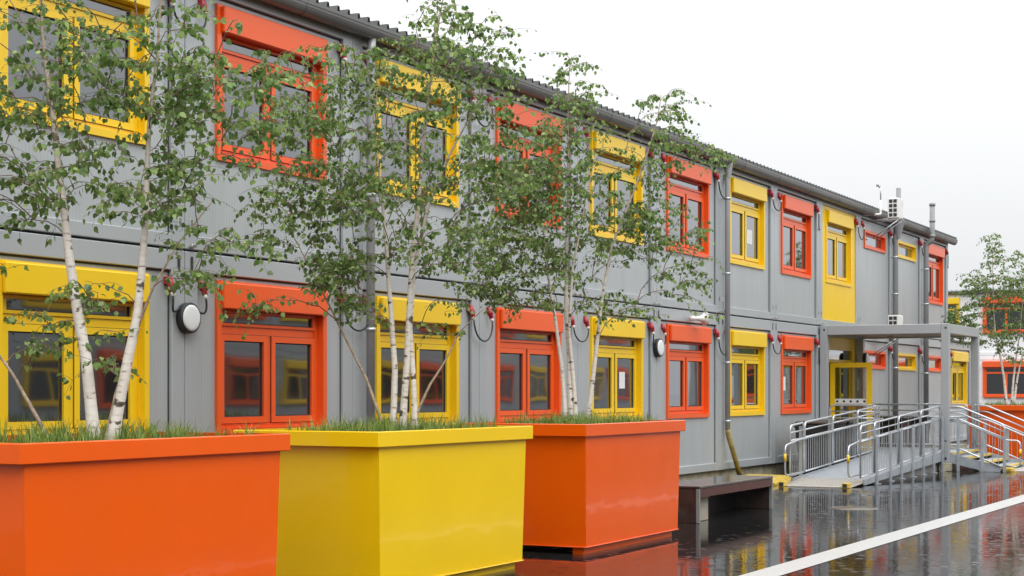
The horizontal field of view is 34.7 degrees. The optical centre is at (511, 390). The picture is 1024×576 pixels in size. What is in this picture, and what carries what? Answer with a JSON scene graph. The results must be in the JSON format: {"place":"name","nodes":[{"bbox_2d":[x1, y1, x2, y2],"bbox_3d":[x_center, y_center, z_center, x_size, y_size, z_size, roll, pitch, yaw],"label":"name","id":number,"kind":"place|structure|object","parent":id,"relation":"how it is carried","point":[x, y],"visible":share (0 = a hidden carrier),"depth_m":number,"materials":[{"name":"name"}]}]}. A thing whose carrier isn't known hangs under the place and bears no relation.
{"place":"outdoors","nodes":[
{"label":"outdoors","id":0,"kind":"place"},
{"bbox_2d":[0,412,260,442],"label":"grass","id":1,"kind":"structure","parent":0,"point":[59,433],"depth_m":10.89,"materials":[{"name":"green plant"}]},
{"bbox_2d":[279,409,498,430],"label":"grass","id":2,"kind":"structure","parent":0,"point":[392,426],"depth_m":14.19,"materials":[{"name":"green plant"}]},
{"bbox_2d":[0,0,970,480],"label":"container building","id":3,"kind":"structure","parent":0,"point":[736,388],"depth_m":20.64,"materials":[{"name":"painted steel"},{"name":"glass"}]},
{"bbox_2d":[0,259,149,434],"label":"window","id":4,"kind":"structure","parent":3,"relation":"in","point":[21,288],"depth_m":14.66,"materials":[{"name":"yellow"}]},
{"bbox_2d":[0,0,149,145],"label":"window","id":5,"kind":"structure","parent":3,"relation":"in","point":[104,10],"depth_m":14.93,"materials":[{"name":"yellow metal"}]},
{"bbox_2d":[176,302,200,332],"bbox_3d":[-3.161,-0.715,16.039,0.092,0.304,0.304,0,0,28],"label":"wall lamp","id":6,"kind":"object","parent":3,"relation":"attached to","point":[188,317],"visible":1,"depth_m":15.97,"materials":[{"name":"white plastic"}]},
{"bbox_2d":[215,280,327,432],"bbox_3d":[-2.559,-0.330,17.419,0.205,1.580,1.960,0,0,28],"label":"window","id":7,"kind":"structure","parent":3,"relation":"in","point":[278,372],"depth_m":17.43,"materials":[{"name":"orange"}]},
{"bbox_2d":[215,3,327,180],"bbox_3d":[-2.559,-3.125,17.419,0.205,1.580,1.960,0,0,28],"label":"window","id":8,"kind":"structure","parent":3,"relation":"in","point":[257,32],"depth_m":17.28,"materials":[{"name":"orange metal"}]},
{"bbox_2d":[375,295,460,424],"bbox_3d":[-1.170,-0.330,20.082,0.205,1.580,1.960,0,0,28],"label":"window","id":9,"kind":"structure","parent":3,"relation":"in","point":[443,394],"depth_m":20.29,"materials":[{"name":"yellow"}]},
{"bbox_2d":[375,59,460,207],"bbox_3d":[-1.170,-3.125,20.082,0.205,1.580,1.960,0,0,28],"label":"window","id":10,"kind":"structure","parent":3,"relation":"in","point":[411,107],"depth_m":20.08,"materials":[{"name":"yellow metal"}]},
{"bbox_2d":[495,307,562,421],"bbox_3d":[0.219,-0.330,22.746,0.205,1.580,1.960,0,0,28],"label":"window","id":11,"kind":"structure","parent":3,"relation":"in","point":[527,367],"depth_m":22.74,"materials":[{"name":"orange"}]},
{"bbox_2d":[495,98,562,228],"bbox_3d":[0.219,-3.125,22.746,0.205,1.580,1.960,0,0,28],"label":"window","id":12,"kind":"structure","parent":3,"relation":"in","point":[526,118],"depth_m":22.62,"materials":[{"name":"orange metal"}]},
{"bbox_2d":[590,316,644,419],"bbox_3d":[1.608,-0.330,25.410,0.205,1.580,1.960,0,0,28],"label":"window","id":13,"kind":"structure","parent":3,"relation":"in","point":[618,385],"depth_m":25.53,"materials":[{"name":"yellow"}]},
{"bbox_2d":[590,130,644,244],"bbox_3d":[1.608,-3.125,25.410,0.205,1.580,1.960,0,0,28],"label":"window","id":14,"kind":"structure","parent":3,"relation":"in","point":[607,163],"depth_m":25.35,"materials":[{"name":"yellow metal"}]},
{"bbox_2d":[653,338,663,356],"bbox_3d":[2.394,-0.705,26.694,0.092,0.304,0.304,0,0,28],"label":"wall lamp","id":15,"kind":"object","parent":3,"relation":"attached to","point":[658,347],"visible":1,"depth_m":26.61,"materials":[{"name":"white plastic"}]},
{"bbox_2d":[666,324,711,418],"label":"window","id":16,"kind":"structure","parent":3,"relation":"in","point":[687,347],"depth_m":28.12,"materials":[{"name":"orange"}]},
{"bbox_2d":[666,155,711,258],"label":"window","id":17,"kind":"structure","parent":3,"relation":"in","point":[690,189],"depth_m":28.23,"materials":[{"name":"orange metal"}]},
{"bbox_2d":[689,312,709,325],"bbox_3d":[3.164,-1.240,27.985,0.340,0.240,0.258,0,0,-34],"label":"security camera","id":18,"kind":"object","parent":3,"relation":"attached to","point":[702,320],"visible":0.97,"depth_m":27.98,"materials":[{"name":"white plastic"}]},
{"bbox_2d":[730,330,766,415],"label":"window","id":19,"kind":"structure","parent":3,"relation":"in","point":[747,348],"depth_m":30.82,"materials":[{"name":"yellow"}]},
{"bbox_2d":[730,177,766,269],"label":"window","id":20,"kind":"structure","parent":3,"relation":"in","point":[748,200],"depth_m":30.83,"materials":[{"name":"yellow metal"}]},
{"bbox_2d":[781,335,813,413],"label":"window","id":21,"kind":"structure","parent":3,"relation":"in","point":[796,352],"depth_m":33.48,"materials":[{"name":"orange"}]},
{"bbox_2d":[781,194,813,278],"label":"window","id":22,"kind":"structure","parent":3,"relation":"in","point":[796,214],"depth_m":33.48,"materials":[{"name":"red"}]},
{"bbox_2d":[825,209,853,286],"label":"window","id":23,"kind":"structure","parent":3,"relation":"in","point":[839,227],"depth_m":36.14,"materials":[{"name":"yellow"}]},
{"bbox_2d":[830,363,871,449],"bbox_3d":[7.229,0.325,34.972,0.900,1.860,0.132,0,0,28],"label":"door","id":24,"kind":"structure","parent":3,"relation":"in","point":[868,400],"depth_m":34.92,"materials":[{"name":"yellow glass"}]},
{"bbox_2d":[863,353,868,362],"bbox_3d":[8.033,-0.720,37.156,0.092,0.304,0.304,0,0,28],"label":"wall lamp","id":25,"kind":"object","parent":3,"relation":"attached to","point":[865,357],"visible":0.85,"depth_m":37.05,"materials":[{"name":"white plastic"}]},
{"bbox_2d":[863,183,881,215],"bbox_3d":[8.359,-4.426,37.908,0.634,0.788,0.099,0,0,-38],"label":"wind sensor","id":26,"kind":"object","parent":3,"relation":"attached to","point":[880,203],"visible":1,"depth_m":38.08,"materials":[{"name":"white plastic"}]},
{"bbox_2d":[864,230,885,253],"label":"window","id":27,"kind":"structure","parent":3,"relation":"in","point":[879,245],"depth_m":38.84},
{"bbox_2d":[865,350,885,368],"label":"window","id":28,"kind":"structure","parent":3,"relation":"in","point":[878,361],"depth_m":39.16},
{"bbox_2d":[873,315,902,354],"bbox_3d":[8.825,-1.304,38.433,0.658,0.931,0.423,0,0,28],"label":"air conditioner","id":29,"kind":"object","parent":3,"relation":"attached to","point":[894,319],"visible":0.45,"depth_m":38.21,"materials":[{"name":"white plastic"}]},
{"bbox_2d":[873,198,903,239],"bbox_3d":[8.825,-4.034,38.433,0.658,0.931,0.423,0,0,28],"label":"air conditioner","id":30,"kind":"object","parent":3,"relation":"attached to","point":[895,209],"visible":1,"depth_m":38.21,"materials":[{"name":"white plastic"}]},
{"bbox_2d":[898,353,915,370],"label":"window","id":31,"kind":"structure","parent":3,"relation":"in","point":[905,361],"depth_m":41.63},
{"bbox_2d":[898,240,915,261],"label":"window","id":32,"kind":"structure","parent":3,"relation":"in","point":[906,251],"depth_m":41.62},
{"bbox_2d":[929,356,940,371],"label":"window","id":33,"kind":"structure","parent":3,"relation":"in","point":[934,361],"depth_m":44.31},
{"bbox_2d":[929,244,944,305],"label":"window","id":34,"kind":"structure","parent":3,"relation":"in","point":[936,253],"depth_m":44.40,"materials":[{"name":"orange"}]},
{"bbox_2d":[951,351,968,406],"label":"window","id":35,"kind":"structure","parent":3,"relation":"in","point":[960,359],"depth_m":46.90,"materials":[{"name":"yellow"}]},
{"bbox_2d":[500,407,656,423],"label":"grass","id":36,"kind":"structure","parent":0,"point":[575,419],"depth_m":17.42,"materials":[{"name":"green plant"}]},
{"bbox_2d":[319,0,1023,290],"label":"sky","id":37,"kind":"structure","parent":0,"point":[924,99],"materials":[{"name":"white"}]},
{"bbox_2d":[480,447,1023,575],"bbox_3d":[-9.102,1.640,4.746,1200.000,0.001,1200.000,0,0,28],"label":"ground","id":38,"kind":"structure","parent":0,"point":[803,508],"depth_m":18.10,"materials":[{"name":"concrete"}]},
{"bbox_2d":[0,431,289,575],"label":"planter","id":39,"kind":"object","parent":38,"relation":"on","point":[206,505],"visible":0.88,"depth_m":10.47,"materials":[{"name":"metal"}]},
{"bbox_2d":[0,0,313,439],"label":"birch tree","id":40,"kind":"object","parent":39,"relation":"on","point":[178,109],"visible":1,"depth_m":11.10,"materials":[{"name":"green plant"}]},
{"bbox_2d":[233,425,532,575],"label":"planter","id":41,"kind":"object","parent":38,"relation":"on","point":[439,502],"visible":0.87,"depth_m":13.44,"materials":[{"name":"metal"}]},
{"bbox_2d":[233,0,542,429],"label":"birch tree","id":42,"kind":"object","parent":41,"relation":"on","point":[345,265],"visible":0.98,"depth_m":14.48,"materials":[{"name":"green plant"}]},
{"bbox_2d":[462,419,685,553],"bbox_3d":[0.723,0.985,17.792,1.428,1.310,2.686,0,0,28],"label":"planter","id":43,"kind":"object","parent":38,"relation":"on","point":[591,488],"visible":0.71,"depth_m":16.71,"materials":[{"name":"metal"}]},
{"bbox_2d":[441,51,737,418],"bbox_3d":[0.834,-1.638,17.761,3.289,4.063,1.660,0,0,1],"label":"birch tree","id":44,"kind":"object","parent":43,"relation":"on","point":[526,214],"visible":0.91,"depth_m":17.72,"materials":[{"name":"green plant"}]},
{"bbox_2d":[678,475,772,522],"bbox_3d":[2.686,1.410,21.685,0.660,0.460,2.840,0,0,28],"label":"bench","id":45,"kind":"object","parent":38,"relation":"on","point":[700,499],"visible":0.88,"depth_m":21.74,"materials":[{"name":"wood"},{"name":"concrete"}]},
{"bbox_2d":[746,474,790,484],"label":"kerb block","id":46,"kind":"structure","parent":38,"relation":"on","point":[777,479],"depth_m":29.26,"materials":[{"name":"yellow concrete"}]},
{"bbox_2d":[791,421,834,475],"bbox_3d":[5.867,1.115,31.902,0.746,1.050,0.610,0,0,24],"label":"metal railing","id":47,"kind":"object","parent":38,"relation":"on","point":[814,430],"visible":0.46,"depth_m":31.63,"materials":[{"name":"grey metal"}]},
{"bbox_2d":[604,469,1023,575],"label":"raindrop ripples","id":48,"kind":"object","parent":38,"relation":"on","point":[879,521],"visible":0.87,"depth_m":19.74,"materials":[{"name":"black liquid"}]},
{"bbox_2d":[818,420,845,465],"bbox_3d":[6.196,1.115,32.577,0.746,1.050,0.610,0,0,31],"label":"wheelie bin","id":49,"kind":"object","parent":38,"relation":"on","point":[840,424],"visible":0.09,"depth_m":32.42,"materials":[{"name":"black plastic"}]},
{"bbox_2d":[834,420,852,461],"bbox_3d":[6.560,1.115,33.232,0.746,1.050,0.610,0,0,26],"label":"wheelie bin","id":50,"kind":"object","parent":38,"relation":"on","point":[849,422],"visible":0.04,"depth_m":32.90,"materials":[{"name":"black plastic"}]},
{"bbox_2d":[829,506,877,509],"bbox_3d":[4.782,1.636,22.938,0.680,0.008,0.680,0,0,28],"label":"manhole cover","id":51,"kind":"object","parent":38,"relation":"on","point":[853,507],"visible":1,"depth_m":22.95,"materials":[{"name":"metal"}]},
{"bbox_2d":[740,495,1023,575],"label":"road marking","id":52,"kind":"object","parent":38,"relation":"on","point":[806,562],"visible":1,"depth_m":17.81,"materials":[{"name":"white paint"}]},
{"bbox_2d":[880,417,911,446],"bbox_3d":[8.714,1.115,37.579,0.746,1.050,0.610,0,0,32],"label":"wheelie bin","id":53,"kind":"object","parent":38,"relation":"on","point":[891,422],"visible":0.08,"depth_m":37.35,"materials":[{"name":"black plastic"}]},
{"bbox_2d":[820,323,979,471],"bbox_3d":[8.404,0.130,35.344,2.750,3.020,3.070,0,0,28],"label":"entrance canopy","id":54,"kind":"object","parent":38,"relation":"on","point":[944,332],"visible":0.73,"depth_m":34.58,"materials":[{"name":"grey metal"}]},
{"bbox_2d":[889,336,893,341],"bbox_3d":[8.346,-1.149,36.045,0.107,0.120,0.110,0,0,28],"label":"security camera","id":55,"kind":"object","parent":54,"relation":"attached to","point":[891,338],"visible":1,"depth_m":36.00,"materials":[{"name":"white plastic"}]},
{"bbox_2d":[778,403,1023,487],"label":"access ramp","id":56,"kind":"structure","parent":38,"relation":"on","point":[876,464],"depth_m":31.92,"materials":[{"name":"grey metal"}]},
{"bbox_2d":[907,415,931,446],"bbox_3d":[9.651,1.115,39.289,0.746,1.050,0.610,0,0,23],"label":"wheelie bin","id":57,"kind":"object","parent":38,"relation":"on","point":[924,419],"visible":0.05,"depth_m":39.02,"materials":[{"name":"black plastic"}]},
{"bbox_2d":[948,288,1023,404],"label":"container building","id":58,"kind":"structure","parent":38,"relation":"on","point":[990,381],"depth_m":71.35,"materials":[{"name":"metal"}]},
{"bbox_2d":[948,298,959,323],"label":"window","id":59,"kind":"structure","parent":58,"relation":"in","point":[951,301],"depth_m":72.06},
{"bbox_2d":[982,361,1023,397],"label":"window","id":60,"kind":"structure","parent":58,"relation":"in","point":[992,373],"depth_m":71.22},
{"bbox_2d":[982,296,1023,332],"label":"window","id":61,"kind":"structure","parent":58,"relation":"in","point":[998,322],"depth_m":71.21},
{"bbox_2d":[967,404,1023,459],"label":"planter","id":62,"kind":"object","parent":38,"relation":"on","point":[1016,410],"visible":0.34,"depth_m":37.97,"materials":[{"name":"metal"}]},
{"bbox_2d":[940,233,1023,404],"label":"birch tree","id":63,"kind":"object","parent":62,"relation":"on","point":[994,329],"visible":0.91,"depth_m":39.58,"materials":[{"name":"green plant"}]},
{"bbox_2d":[1016,467,1023,470],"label":"road marking","id":64,"kind":"object","parent":38,"relation":"on","point":[1020,469],"visible":0.5,"depth_m":34.15,"materials":[{"name":"white paint"}]},
{"bbox_2d":[981,398,1023,404],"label":"grass","id":65,"kind":"structure","parent":0,"point":[997,403],"depth_m":38.96,"materials":[{"name":"green plant"}]}
]}

